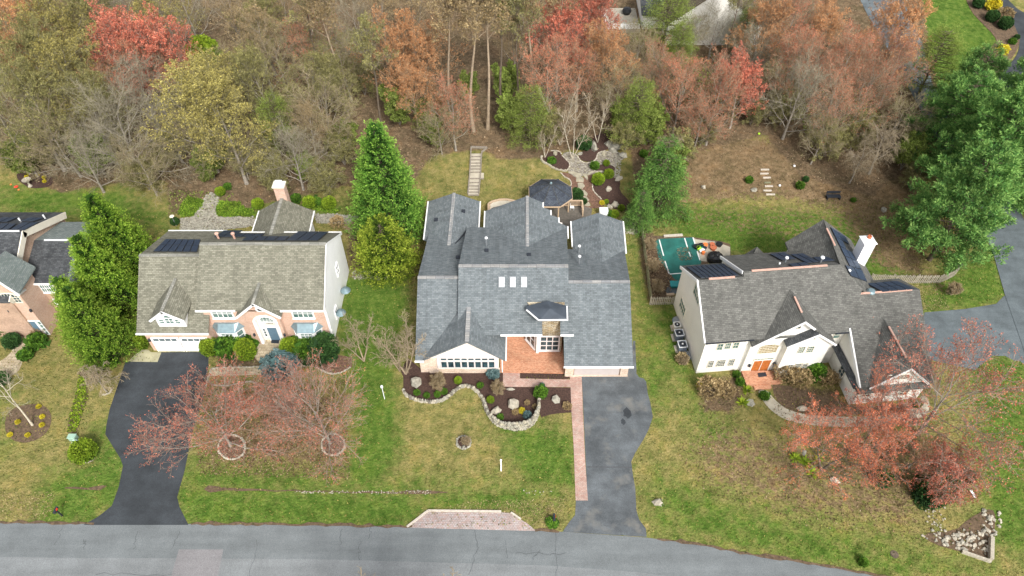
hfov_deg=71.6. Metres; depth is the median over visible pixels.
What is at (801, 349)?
window
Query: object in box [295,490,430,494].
rubble
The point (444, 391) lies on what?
green shrub
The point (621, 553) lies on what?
road
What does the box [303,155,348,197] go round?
undergrowth shrub
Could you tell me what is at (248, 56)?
oak tree
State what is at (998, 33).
bed
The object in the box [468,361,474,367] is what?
window
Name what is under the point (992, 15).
evergreen shrub
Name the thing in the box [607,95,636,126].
undergrowth shrub
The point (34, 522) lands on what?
road verge
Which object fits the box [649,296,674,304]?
picket fence
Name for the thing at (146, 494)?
driveway
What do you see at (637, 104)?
red cedar
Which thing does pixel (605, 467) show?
driveway joint
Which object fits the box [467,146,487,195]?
garden steps
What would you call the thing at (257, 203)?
boxwood
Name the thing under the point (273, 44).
bare tree
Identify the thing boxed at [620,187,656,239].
spruce tree
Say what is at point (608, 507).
driveway
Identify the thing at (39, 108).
undergrowth shrub
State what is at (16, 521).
road verge
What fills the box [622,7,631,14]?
covered grill
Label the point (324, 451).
stone ring
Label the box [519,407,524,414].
golden shrub
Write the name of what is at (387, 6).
oak tree
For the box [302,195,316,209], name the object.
boxwood
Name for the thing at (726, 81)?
red maple
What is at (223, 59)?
oak tree
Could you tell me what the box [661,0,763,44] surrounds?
house
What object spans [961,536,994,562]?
headwall
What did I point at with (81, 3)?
oak tree
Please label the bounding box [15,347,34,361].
rhododendron
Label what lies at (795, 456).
yucca
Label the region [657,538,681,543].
road verge
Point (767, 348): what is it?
window
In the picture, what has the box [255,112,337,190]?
bare tree
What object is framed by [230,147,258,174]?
undergrowth shrub
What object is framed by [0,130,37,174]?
undergrowth shrub
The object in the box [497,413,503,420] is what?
green shrub
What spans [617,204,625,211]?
boxwood
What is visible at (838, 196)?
bench
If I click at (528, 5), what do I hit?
forest tree
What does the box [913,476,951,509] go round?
evergreen shrub
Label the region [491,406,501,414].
boulder
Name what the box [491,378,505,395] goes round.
bare shrub
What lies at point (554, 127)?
birch
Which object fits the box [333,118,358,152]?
undergrowth shrub
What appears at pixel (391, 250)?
deciduous tree
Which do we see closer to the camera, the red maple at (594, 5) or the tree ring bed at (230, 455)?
the tree ring bed at (230, 455)
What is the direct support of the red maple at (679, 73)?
on the ground at (448, 420)
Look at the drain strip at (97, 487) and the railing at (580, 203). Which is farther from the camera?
the railing at (580, 203)
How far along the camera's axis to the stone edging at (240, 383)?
69.39 m
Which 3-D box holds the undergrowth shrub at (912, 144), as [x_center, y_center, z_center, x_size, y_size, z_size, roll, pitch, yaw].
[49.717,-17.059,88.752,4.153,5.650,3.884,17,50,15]
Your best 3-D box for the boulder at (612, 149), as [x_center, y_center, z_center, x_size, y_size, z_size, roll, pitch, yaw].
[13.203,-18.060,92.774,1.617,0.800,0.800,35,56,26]
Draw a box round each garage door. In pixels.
[152,339,183,350]
[181,339,202,350]
[574,368,619,374]
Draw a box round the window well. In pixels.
[672,316,679,321]
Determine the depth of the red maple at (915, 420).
60.48 m
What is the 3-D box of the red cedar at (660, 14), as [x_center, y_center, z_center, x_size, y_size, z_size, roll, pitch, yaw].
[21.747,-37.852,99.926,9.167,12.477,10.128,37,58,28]
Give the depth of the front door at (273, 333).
71.91 m
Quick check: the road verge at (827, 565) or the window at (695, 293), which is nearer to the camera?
the road verge at (827, 565)
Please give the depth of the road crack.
57.18 m
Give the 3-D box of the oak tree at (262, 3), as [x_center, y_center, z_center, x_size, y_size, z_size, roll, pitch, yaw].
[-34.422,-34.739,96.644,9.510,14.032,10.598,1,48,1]
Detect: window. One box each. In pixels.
[0,293,23,302]
[36,321,50,334]
[38,285,54,293]
[157,319,165,324]
[163,318,174,323]
[173,319,181,324]
[210,312,235,319]
[220,333,235,339]
[236,329,245,337]
[259,318,273,321]
[262,328,268,336]
[291,312,315,319]
[299,333,312,337]
[334,304,337,319]
[335,261,339,276]
[440,361,447,367]
[447,361,454,367]
[454,361,460,367]
[461,361,467,367]
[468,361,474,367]
[475,361,481,367]
[481,361,487,367]
[488,361,494,367]
[524,336,535,350]
[539,336,559,351]
[679,296,685,317]
[693,282,698,305]
[706,360,714,367]
[715,359,725,366]
[716,343,723,350]
[724,343,731,349]
[727,358,735,365]
[732,342,739,348]
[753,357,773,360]
[757,344,778,353]
[797,346,805,353]
[801,362,808,369]
[806,346,814,352]
[833,334,840,338]
[838,366,844,377]
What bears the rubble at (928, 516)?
on the ground at (448, 420)
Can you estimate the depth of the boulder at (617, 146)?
92.58 m
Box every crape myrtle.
[330,312,378,362]
[369,310,428,374]
[377,327,411,372]
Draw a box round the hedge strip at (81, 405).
[67,372,87,432]
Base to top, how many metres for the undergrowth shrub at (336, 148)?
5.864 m
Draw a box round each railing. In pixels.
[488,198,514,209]
[563,200,583,215]
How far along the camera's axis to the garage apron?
71.60 m
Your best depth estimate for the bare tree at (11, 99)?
91.61 m
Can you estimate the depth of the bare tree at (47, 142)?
83.76 m
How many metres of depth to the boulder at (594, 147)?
92.31 m
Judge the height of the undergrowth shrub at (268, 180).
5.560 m
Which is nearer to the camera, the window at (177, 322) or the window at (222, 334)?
the window at (177, 322)
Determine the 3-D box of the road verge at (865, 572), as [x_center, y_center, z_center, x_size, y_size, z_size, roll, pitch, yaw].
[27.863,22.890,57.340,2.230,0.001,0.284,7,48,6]
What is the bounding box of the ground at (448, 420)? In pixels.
[0,0,1023,575]
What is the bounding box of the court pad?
[665,284,676,293]
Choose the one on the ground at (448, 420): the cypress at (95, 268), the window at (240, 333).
the cypress at (95, 268)
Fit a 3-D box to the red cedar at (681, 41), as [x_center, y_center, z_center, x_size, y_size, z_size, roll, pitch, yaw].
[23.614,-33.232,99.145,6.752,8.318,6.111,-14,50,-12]
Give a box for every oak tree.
[0,10,38,107]
[0,11,92,112]
[0,23,118,133]
[0,52,82,171]
[9,0,102,73]
[42,0,124,68]
[42,58,141,164]
[125,0,206,56]
[139,51,258,172]
[152,43,258,130]
[167,55,279,184]
[203,0,258,69]
[221,0,295,75]
[221,40,297,130]
[224,0,285,99]
[263,0,302,65]
[282,40,365,129]
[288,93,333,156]
[359,0,406,64]
[385,0,431,60]
[492,16,536,83]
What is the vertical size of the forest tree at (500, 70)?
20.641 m
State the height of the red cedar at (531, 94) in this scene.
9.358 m
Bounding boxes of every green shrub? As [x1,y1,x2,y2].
[223,182,231,189]
[290,193,301,203]
[314,195,321,206]
[413,389,420,395]
[423,392,429,398]
[433,390,440,397]
[441,387,447,394]
[476,381,483,388]
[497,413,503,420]
[533,383,548,398]
[545,515,559,528]
[546,156,556,164]
[590,160,599,169]
[639,149,647,157]
[732,370,740,377]
[735,377,744,386]
[745,175,753,183]
[758,390,770,400]
[795,180,805,189]
[805,362,827,383]
[858,556,868,567]
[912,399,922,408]
[1008,37,1017,44]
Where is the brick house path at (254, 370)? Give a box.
[210,367,261,375]
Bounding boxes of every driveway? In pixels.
[84,352,208,524]
[563,341,652,536]
[924,296,1023,369]
[999,0,1023,87]
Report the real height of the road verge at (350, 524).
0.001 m
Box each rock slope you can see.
[180,194,253,229]
[315,214,349,222]
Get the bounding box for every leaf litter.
[0,0,936,209]
[191,131,965,539]
[646,246,692,295]
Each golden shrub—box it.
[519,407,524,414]
[984,0,1002,9]
[995,43,1010,55]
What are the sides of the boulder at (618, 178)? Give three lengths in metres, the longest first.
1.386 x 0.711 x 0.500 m
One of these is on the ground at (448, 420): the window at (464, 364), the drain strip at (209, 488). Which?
the drain strip at (209, 488)
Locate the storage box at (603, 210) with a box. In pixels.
[599,207,608,215]
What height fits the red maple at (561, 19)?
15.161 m
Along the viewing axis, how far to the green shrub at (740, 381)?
69.09 m
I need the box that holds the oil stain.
[623,407,631,417]
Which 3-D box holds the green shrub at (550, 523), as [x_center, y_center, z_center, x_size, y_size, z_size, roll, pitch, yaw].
[3.413,19.796,59.911,1.331,0.595,1.270,21,52,18]
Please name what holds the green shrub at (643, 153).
on the ground at (448, 420)
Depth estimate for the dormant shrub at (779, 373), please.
68.92 m
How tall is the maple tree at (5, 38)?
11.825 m
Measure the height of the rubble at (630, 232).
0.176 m
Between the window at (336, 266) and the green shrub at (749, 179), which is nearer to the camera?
the window at (336, 266)
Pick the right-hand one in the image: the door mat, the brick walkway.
the door mat
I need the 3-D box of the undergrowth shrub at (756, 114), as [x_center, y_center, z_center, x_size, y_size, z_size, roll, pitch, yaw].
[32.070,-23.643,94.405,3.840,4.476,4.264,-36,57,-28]
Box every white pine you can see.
[879,138,1023,275]
[895,64,1005,160]
[907,81,1023,216]
[924,39,1011,122]
[941,55,1023,181]
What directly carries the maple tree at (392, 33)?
on the ground at (448, 420)
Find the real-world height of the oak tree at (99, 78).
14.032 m
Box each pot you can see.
[710,245,716,250]
[716,241,722,246]
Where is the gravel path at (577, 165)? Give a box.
[563,151,623,177]
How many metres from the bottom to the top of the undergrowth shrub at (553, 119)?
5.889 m
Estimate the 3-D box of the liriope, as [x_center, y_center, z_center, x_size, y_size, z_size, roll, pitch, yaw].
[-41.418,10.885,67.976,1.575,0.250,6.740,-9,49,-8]
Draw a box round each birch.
[0,363,33,425]
[537,118,560,156]
[538,82,579,144]
[556,93,598,158]
[582,85,613,142]
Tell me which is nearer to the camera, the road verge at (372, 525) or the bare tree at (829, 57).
the road verge at (372, 525)
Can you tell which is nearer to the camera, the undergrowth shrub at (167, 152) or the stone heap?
the stone heap
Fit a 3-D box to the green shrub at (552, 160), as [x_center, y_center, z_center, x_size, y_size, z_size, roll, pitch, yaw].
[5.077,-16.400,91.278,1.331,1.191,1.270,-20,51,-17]
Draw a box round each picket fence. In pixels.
[641,214,651,297]
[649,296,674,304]
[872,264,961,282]
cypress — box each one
[48,273,124,348]
[54,281,145,372]
[66,232,137,323]
[78,191,159,296]
[342,118,430,247]
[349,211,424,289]
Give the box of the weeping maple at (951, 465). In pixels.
[911,437,995,507]
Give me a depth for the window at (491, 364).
69.29 m
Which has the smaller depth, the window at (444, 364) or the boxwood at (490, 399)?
the boxwood at (490, 399)
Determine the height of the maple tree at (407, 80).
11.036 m
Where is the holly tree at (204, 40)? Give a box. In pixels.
[182,34,221,71]
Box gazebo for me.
[529,179,572,216]
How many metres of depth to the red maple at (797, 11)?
95.27 m
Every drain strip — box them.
[65,485,105,489]
[204,485,447,493]
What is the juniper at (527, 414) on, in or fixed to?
on the front bed at (521, 395)
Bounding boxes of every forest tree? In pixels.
[282,0,334,100]
[293,0,349,117]
[348,10,399,129]
[424,0,470,94]
[455,0,506,132]
[465,0,514,129]
[468,0,523,98]
[499,0,549,92]
[506,0,544,106]
[546,0,579,84]
[721,0,758,67]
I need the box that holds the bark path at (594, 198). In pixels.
[562,172,603,207]
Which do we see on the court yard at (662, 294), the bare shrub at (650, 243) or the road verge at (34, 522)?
the bare shrub at (650, 243)
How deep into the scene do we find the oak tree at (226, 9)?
94.20 m
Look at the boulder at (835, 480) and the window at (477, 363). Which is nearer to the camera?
the boulder at (835, 480)
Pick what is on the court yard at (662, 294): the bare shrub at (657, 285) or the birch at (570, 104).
the bare shrub at (657, 285)
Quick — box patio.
[500,336,563,373]
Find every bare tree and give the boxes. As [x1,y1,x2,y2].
[0,47,56,135]
[0,89,58,176]
[7,90,95,182]
[43,114,125,192]
[53,48,143,131]
[57,57,202,187]
[95,0,184,42]
[97,39,183,128]
[104,128,178,206]
[128,90,208,178]
[131,44,193,102]
[135,0,227,47]
[165,106,227,183]
[206,31,271,107]
[208,126,265,182]
[238,19,316,107]
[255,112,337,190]
[268,9,341,90]
[277,60,360,169]
[306,15,378,101]
[317,0,380,60]
[414,100,461,162]
[584,57,649,113]
[612,16,664,82]
[621,53,664,101]
[639,35,707,99]
[664,91,731,147]
[678,10,713,54]
[688,0,754,72]
[716,14,779,79]
[746,45,843,139]
[751,48,812,120]
[784,28,859,111]
[797,108,850,164]
[805,60,896,143]
[819,46,916,129]
[843,19,920,87]
[873,84,939,157]
[884,424,962,475]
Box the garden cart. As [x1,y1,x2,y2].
[667,277,678,287]
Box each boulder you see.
[410,377,421,388]
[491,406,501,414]
[508,398,518,409]
[552,395,559,403]
[591,140,597,151]
[604,140,612,146]
[608,147,617,152]
[610,142,622,149]
[611,201,618,207]
[615,176,622,180]
[618,152,626,157]
[651,499,662,505]
[747,399,754,406]
[796,405,806,410]
[830,476,840,482]
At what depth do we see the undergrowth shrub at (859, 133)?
89.83 m
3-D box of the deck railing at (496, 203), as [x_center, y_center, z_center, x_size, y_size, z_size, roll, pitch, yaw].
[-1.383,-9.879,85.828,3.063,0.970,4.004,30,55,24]
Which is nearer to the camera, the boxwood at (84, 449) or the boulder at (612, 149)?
the boxwood at (84, 449)
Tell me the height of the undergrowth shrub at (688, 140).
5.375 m
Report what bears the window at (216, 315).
in the house at (280, 271)
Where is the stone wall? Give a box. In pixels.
[402,383,540,430]
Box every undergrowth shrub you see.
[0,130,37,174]
[25,98,56,124]
[28,129,68,165]
[67,128,116,174]
[91,115,124,150]
[121,152,164,192]
[143,138,176,172]
[156,128,189,162]
[188,144,224,181]
[209,129,237,163]
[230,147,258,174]
[251,133,281,164]
[252,150,296,193]
[293,150,319,179]
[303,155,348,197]
[320,124,358,168]
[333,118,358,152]
[343,52,384,97]
[375,80,414,124]
[418,110,444,146]
[437,97,463,124]
[456,69,479,98]
[490,59,520,97]
[494,89,527,128]
[530,104,564,145]
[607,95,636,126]
[610,116,645,152]
[634,100,670,144]
[647,95,665,115]
[651,144,691,194]
[663,126,697,159]
[679,83,709,117]
[685,113,718,147]
[709,72,751,119]
[738,94,770,125]
[765,80,807,128]
[802,117,852,161]
[843,108,879,150]
[890,130,928,169]
[899,158,930,189]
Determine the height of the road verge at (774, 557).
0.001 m
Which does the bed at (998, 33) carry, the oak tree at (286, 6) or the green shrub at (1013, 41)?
the green shrub at (1013, 41)
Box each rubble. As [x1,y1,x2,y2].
[179,192,254,229]
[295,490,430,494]
[314,213,357,224]
[352,270,387,280]
[614,155,621,177]
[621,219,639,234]
[925,505,945,527]
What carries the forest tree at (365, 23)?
on the ground at (448, 420)
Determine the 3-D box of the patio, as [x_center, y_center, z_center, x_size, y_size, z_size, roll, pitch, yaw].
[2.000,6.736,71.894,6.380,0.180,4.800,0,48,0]
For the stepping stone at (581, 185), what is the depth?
88.88 m
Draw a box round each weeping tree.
[77,360,129,396]
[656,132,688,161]
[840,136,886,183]
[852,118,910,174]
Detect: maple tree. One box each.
[0,0,72,65]
[0,28,53,105]
[347,0,437,102]
[384,54,444,131]
[388,15,470,112]
[568,16,641,110]
[721,0,797,67]
[795,0,852,72]
[849,0,936,89]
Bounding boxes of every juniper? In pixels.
[258,348,300,382]
[485,368,499,379]
[523,410,531,418]
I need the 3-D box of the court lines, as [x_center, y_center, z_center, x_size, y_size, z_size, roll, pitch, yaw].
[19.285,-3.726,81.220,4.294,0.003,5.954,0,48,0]
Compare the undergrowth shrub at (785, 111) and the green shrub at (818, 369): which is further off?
the undergrowth shrub at (785, 111)
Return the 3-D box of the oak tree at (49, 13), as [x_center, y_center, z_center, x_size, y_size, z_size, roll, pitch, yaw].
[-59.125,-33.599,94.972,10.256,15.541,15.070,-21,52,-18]
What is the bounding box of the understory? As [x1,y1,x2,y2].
[2,29,889,217]
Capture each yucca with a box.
[735,396,749,407]
[741,385,752,394]
[789,452,800,462]
[798,455,811,466]
[805,464,817,479]
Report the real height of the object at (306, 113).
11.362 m
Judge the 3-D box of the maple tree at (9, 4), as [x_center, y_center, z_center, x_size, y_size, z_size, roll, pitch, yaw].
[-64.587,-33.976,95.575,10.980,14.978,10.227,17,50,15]
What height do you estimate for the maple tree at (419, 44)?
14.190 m
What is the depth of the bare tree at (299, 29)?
94.16 m
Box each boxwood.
[67,437,98,465]
[132,335,148,349]
[198,337,215,358]
[214,186,225,196]
[233,337,257,361]
[251,197,263,208]
[278,336,295,353]
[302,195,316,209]
[321,195,336,209]
[454,376,461,384]
[486,395,494,402]
[591,172,604,185]
[603,159,609,165]
[603,168,614,178]
[611,210,619,217]
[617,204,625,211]
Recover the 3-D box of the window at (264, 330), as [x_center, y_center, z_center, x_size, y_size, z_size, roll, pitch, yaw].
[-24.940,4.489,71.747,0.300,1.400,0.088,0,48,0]
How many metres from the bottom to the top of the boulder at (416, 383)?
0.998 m
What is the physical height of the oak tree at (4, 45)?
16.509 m
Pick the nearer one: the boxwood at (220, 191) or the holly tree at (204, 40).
the boxwood at (220, 191)
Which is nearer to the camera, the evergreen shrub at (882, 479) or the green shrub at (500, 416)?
the evergreen shrub at (882, 479)
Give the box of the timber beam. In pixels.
[663,234,682,236]
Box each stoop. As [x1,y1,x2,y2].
[254,340,279,361]
[741,371,781,390]
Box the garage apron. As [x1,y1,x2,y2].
[129,350,160,361]
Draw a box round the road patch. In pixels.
[171,549,222,575]
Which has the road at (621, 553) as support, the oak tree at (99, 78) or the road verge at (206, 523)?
the road verge at (206, 523)
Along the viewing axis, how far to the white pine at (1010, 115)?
78.73 m
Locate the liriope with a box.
[66,375,88,431]
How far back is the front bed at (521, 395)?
68.79 m
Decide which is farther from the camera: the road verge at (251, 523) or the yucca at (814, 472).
the yucca at (814, 472)
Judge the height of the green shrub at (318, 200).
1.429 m
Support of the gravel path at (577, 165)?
on the ground at (448, 420)
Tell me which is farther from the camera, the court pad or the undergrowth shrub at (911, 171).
the undergrowth shrub at (911, 171)
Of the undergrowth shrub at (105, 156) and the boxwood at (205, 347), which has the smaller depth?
the boxwood at (205, 347)
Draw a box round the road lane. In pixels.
[0,557,661,575]
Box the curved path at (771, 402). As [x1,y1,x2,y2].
[759,390,928,426]
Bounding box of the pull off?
[410,512,534,530]
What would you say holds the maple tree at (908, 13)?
on the ground at (448, 420)
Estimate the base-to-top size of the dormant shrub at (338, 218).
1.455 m
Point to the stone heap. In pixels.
(958, 534)
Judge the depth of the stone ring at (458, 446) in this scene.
64.93 m
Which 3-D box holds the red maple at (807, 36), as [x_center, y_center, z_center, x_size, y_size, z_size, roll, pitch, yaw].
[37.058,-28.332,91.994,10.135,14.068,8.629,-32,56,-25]
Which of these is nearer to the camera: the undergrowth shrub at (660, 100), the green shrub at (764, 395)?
the green shrub at (764, 395)
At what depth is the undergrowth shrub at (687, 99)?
93.60 m
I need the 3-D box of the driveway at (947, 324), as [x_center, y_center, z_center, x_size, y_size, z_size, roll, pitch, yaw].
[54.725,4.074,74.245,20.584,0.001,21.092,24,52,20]
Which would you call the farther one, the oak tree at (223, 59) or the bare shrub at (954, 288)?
the oak tree at (223, 59)
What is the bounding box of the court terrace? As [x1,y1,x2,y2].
[694,238,729,260]
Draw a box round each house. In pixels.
[0,212,97,336]
[135,180,350,351]
[414,193,633,376]
[601,0,663,32]
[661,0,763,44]
[673,219,933,403]
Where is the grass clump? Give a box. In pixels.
[674,351,689,364]
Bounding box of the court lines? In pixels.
[659,237,699,273]
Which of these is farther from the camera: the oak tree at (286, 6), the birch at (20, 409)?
the oak tree at (286, 6)
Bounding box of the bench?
[825,191,841,199]
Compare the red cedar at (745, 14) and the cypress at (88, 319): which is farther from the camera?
the red cedar at (745, 14)
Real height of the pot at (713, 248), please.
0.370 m
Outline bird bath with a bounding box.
[21,177,32,187]
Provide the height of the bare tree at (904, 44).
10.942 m
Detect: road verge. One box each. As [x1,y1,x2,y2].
[0,520,23,523]
[23,520,46,523]
[47,521,69,524]
[70,521,93,524]
[191,521,215,525]
[215,522,240,525]
[240,522,264,525]
[265,522,288,525]
[289,522,313,525]
[314,522,338,526]
[338,522,362,527]
[363,523,387,527]
[388,524,411,527]
[535,528,558,532]
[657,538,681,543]
[681,539,706,545]
[707,545,732,550]
[733,549,759,556]
[760,553,786,560]
[786,557,813,564]
[814,563,842,569]
[842,567,870,574]
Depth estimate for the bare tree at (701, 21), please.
102.25 m
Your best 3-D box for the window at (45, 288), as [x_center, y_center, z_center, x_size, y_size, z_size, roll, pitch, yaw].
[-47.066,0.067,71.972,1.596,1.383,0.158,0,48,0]
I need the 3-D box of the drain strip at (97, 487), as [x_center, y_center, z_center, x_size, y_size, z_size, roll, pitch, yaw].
[-37.387,17.505,62.191,3.642,0.001,0.479,0,48,0]
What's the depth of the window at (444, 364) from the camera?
69.29 m
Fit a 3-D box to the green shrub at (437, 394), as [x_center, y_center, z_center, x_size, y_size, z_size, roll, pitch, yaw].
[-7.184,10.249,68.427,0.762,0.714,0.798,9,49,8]
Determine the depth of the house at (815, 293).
67.29 m
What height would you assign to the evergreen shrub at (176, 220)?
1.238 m
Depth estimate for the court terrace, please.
81.77 m
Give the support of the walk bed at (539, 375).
on the ground at (448, 420)
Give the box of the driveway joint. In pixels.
[587,466,630,467]
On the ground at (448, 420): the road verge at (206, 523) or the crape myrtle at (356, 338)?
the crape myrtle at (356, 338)
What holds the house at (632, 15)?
on the ground at (448, 420)
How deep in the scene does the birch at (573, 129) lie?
88.39 m
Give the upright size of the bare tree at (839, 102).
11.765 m
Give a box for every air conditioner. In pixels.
[670,321,681,330]
[671,329,684,341]
[674,340,687,352]
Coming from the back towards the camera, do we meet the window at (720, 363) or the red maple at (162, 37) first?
the red maple at (162, 37)
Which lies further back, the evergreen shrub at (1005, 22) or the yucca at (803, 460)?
the evergreen shrub at (1005, 22)
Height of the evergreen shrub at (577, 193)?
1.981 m
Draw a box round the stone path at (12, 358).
[0,336,25,374]
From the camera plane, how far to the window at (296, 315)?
69.93 m
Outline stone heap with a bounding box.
[921,508,1001,554]
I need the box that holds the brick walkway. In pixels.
[503,373,587,500]
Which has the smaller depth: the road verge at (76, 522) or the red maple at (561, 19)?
the road verge at (76, 522)
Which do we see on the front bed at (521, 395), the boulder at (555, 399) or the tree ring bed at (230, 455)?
the boulder at (555, 399)
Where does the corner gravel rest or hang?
on the ground at (448, 420)
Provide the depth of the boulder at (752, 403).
67.73 m
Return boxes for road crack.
[96,572,170,575]
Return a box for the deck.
[546,201,591,227]
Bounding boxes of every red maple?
[78,0,158,102]
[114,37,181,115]
[118,1,198,96]
[122,349,302,478]
[243,364,308,435]
[249,348,372,486]
[420,73,480,150]
[511,26,583,109]
[522,0,590,91]
[553,33,603,111]
[561,0,621,72]
[652,55,716,135]
[680,43,752,145]
[715,40,771,128]
[764,0,826,74]
[764,23,850,101]
[775,394,907,499]
[808,16,880,111]
[821,362,928,492]
[844,314,1023,496]
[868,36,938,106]
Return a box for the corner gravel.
[925,509,994,557]
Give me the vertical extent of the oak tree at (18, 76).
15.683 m
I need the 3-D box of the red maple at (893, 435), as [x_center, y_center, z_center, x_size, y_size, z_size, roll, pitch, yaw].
[31.508,13.070,61.082,8.229,10.851,10.194,-17,50,-15]
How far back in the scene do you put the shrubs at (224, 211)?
86.30 m
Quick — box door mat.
[757,372,766,376]
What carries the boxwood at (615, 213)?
on the ground at (448, 420)
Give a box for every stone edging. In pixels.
[204,366,258,387]
[214,380,259,385]
[297,365,350,374]
[540,155,566,171]
[575,150,604,162]
[587,170,603,174]
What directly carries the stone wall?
on the ground at (448, 420)
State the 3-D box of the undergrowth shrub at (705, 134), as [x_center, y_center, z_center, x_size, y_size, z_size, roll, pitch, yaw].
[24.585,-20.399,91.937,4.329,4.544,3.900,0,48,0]
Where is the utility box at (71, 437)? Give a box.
[66,434,78,440]
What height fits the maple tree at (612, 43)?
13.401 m
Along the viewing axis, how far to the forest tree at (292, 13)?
88.45 m
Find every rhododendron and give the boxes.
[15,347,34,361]
[23,331,51,351]
[213,335,240,363]
[244,334,259,347]
[292,336,311,360]
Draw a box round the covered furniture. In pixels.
[707,251,722,263]
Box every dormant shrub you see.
[328,214,345,229]
[511,408,518,415]
[562,401,571,410]
[695,374,725,400]
[715,380,736,399]
[772,364,798,384]
[787,366,815,389]
[818,366,841,388]
[997,6,1016,17]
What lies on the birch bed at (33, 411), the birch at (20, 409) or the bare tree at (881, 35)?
the birch at (20, 409)
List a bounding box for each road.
[0,523,871,575]
[861,0,1023,347]
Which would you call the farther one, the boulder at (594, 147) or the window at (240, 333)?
the boulder at (594, 147)
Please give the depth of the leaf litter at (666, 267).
80.13 m
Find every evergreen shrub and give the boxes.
[0,332,22,349]
[0,371,11,385]
[169,216,179,225]
[301,357,311,365]
[307,331,340,365]
[311,360,322,366]
[572,187,583,201]
[576,134,591,150]
[802,176,809,182]
[872,467,894,488]
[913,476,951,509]
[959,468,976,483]
[972,0,985,8]
[984,9,1000,22]
[997,16,1014,29]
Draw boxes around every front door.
[28,320,44,333]
[265,327,280,339]
[749,359,772,370]
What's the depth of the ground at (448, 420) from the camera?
68.45 m
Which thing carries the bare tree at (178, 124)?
on the ground at (448, 420)
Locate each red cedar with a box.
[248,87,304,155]
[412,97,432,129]
[505,84,557,151]
[601,74,660,148]
[628,0,701,59]
[658,20,700,75]
[720,4,759,52]
[900,22,969,93]
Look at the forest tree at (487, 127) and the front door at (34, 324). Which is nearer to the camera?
the front door at (34, 324)
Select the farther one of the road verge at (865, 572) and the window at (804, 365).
the window at (804, 365)
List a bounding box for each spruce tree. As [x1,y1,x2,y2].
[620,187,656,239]
[624,134,694,229]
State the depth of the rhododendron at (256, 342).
71.84 m
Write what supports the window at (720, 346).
in the house at (815, 293)
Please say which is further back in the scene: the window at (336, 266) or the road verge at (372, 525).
the window at (336, 266)
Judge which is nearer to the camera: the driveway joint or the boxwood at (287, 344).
the driveway joint
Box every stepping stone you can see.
[576,176,583,181]
[578,183,584,188]
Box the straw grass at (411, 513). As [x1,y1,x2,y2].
[0,284,946,529]
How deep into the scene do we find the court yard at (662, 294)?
79.97 m
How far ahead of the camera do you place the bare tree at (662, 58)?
92.95 m
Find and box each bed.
[5,404,50,442]
[17,168,52,187]
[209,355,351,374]
[219,435,243,458]
[274,402,293,417]
[322,434,343,454]
[401,358,570,423]
[457,437,466,447]
[520,373,569,378]
[543,151,568,169]
[579,133,615,161]
[593,164,614,170]
[593,174,631,212]
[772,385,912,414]
[967,0,1019,71]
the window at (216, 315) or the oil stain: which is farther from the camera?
the window at (216, 315)
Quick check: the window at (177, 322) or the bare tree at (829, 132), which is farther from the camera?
the bare tree at (829, 132)
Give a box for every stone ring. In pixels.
[217,434,245,459]
[321,433,345,455]
[456,435,471,449]
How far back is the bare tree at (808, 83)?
88.71 m
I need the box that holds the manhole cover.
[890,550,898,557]
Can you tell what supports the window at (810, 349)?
in the house at (815, 293)
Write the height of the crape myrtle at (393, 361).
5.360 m
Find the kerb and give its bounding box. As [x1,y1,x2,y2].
[407,509,520,527]
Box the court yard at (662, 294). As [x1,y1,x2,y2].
[645,236,730,297]
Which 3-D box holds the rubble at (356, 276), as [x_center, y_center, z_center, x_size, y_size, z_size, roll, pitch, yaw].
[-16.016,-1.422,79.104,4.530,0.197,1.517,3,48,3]
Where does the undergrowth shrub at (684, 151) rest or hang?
on the ground at (448, 420)
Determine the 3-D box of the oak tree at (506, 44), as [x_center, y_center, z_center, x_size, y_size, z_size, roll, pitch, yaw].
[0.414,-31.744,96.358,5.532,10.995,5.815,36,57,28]
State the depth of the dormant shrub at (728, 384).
67.95 m
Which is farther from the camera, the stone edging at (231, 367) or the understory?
the understory
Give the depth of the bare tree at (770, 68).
91.83 m
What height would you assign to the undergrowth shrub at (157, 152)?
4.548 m
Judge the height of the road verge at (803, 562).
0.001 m
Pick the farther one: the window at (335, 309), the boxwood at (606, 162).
the boxwood at (606, 162)
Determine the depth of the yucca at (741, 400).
67.81 m
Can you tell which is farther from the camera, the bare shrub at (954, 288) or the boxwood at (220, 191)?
the boxwood at (220, 191)
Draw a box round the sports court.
[656,237,700,280]
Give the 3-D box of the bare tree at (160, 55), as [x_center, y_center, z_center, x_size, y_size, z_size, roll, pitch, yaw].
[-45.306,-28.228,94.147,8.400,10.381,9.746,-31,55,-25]
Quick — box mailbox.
[53,506,62,516]
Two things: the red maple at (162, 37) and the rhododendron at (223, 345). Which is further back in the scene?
the red maple at (162, 37)
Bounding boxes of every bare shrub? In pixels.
[344,221,365,240]
[352,242,362,257]
[428,371,446,391]
[461,434,470,445]
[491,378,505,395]
[643,238,657,250]
[645,257,661,272]
[651,278,664,292]
[677,355,688,364]
[946,281,963,294]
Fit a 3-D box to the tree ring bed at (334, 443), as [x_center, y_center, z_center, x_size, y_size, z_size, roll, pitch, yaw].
[-16.384,14.335,65.022,2.132,0.001,2.180,0,48,0]
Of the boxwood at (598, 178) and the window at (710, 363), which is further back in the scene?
the boxwood at (598, 178)
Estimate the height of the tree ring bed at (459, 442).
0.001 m

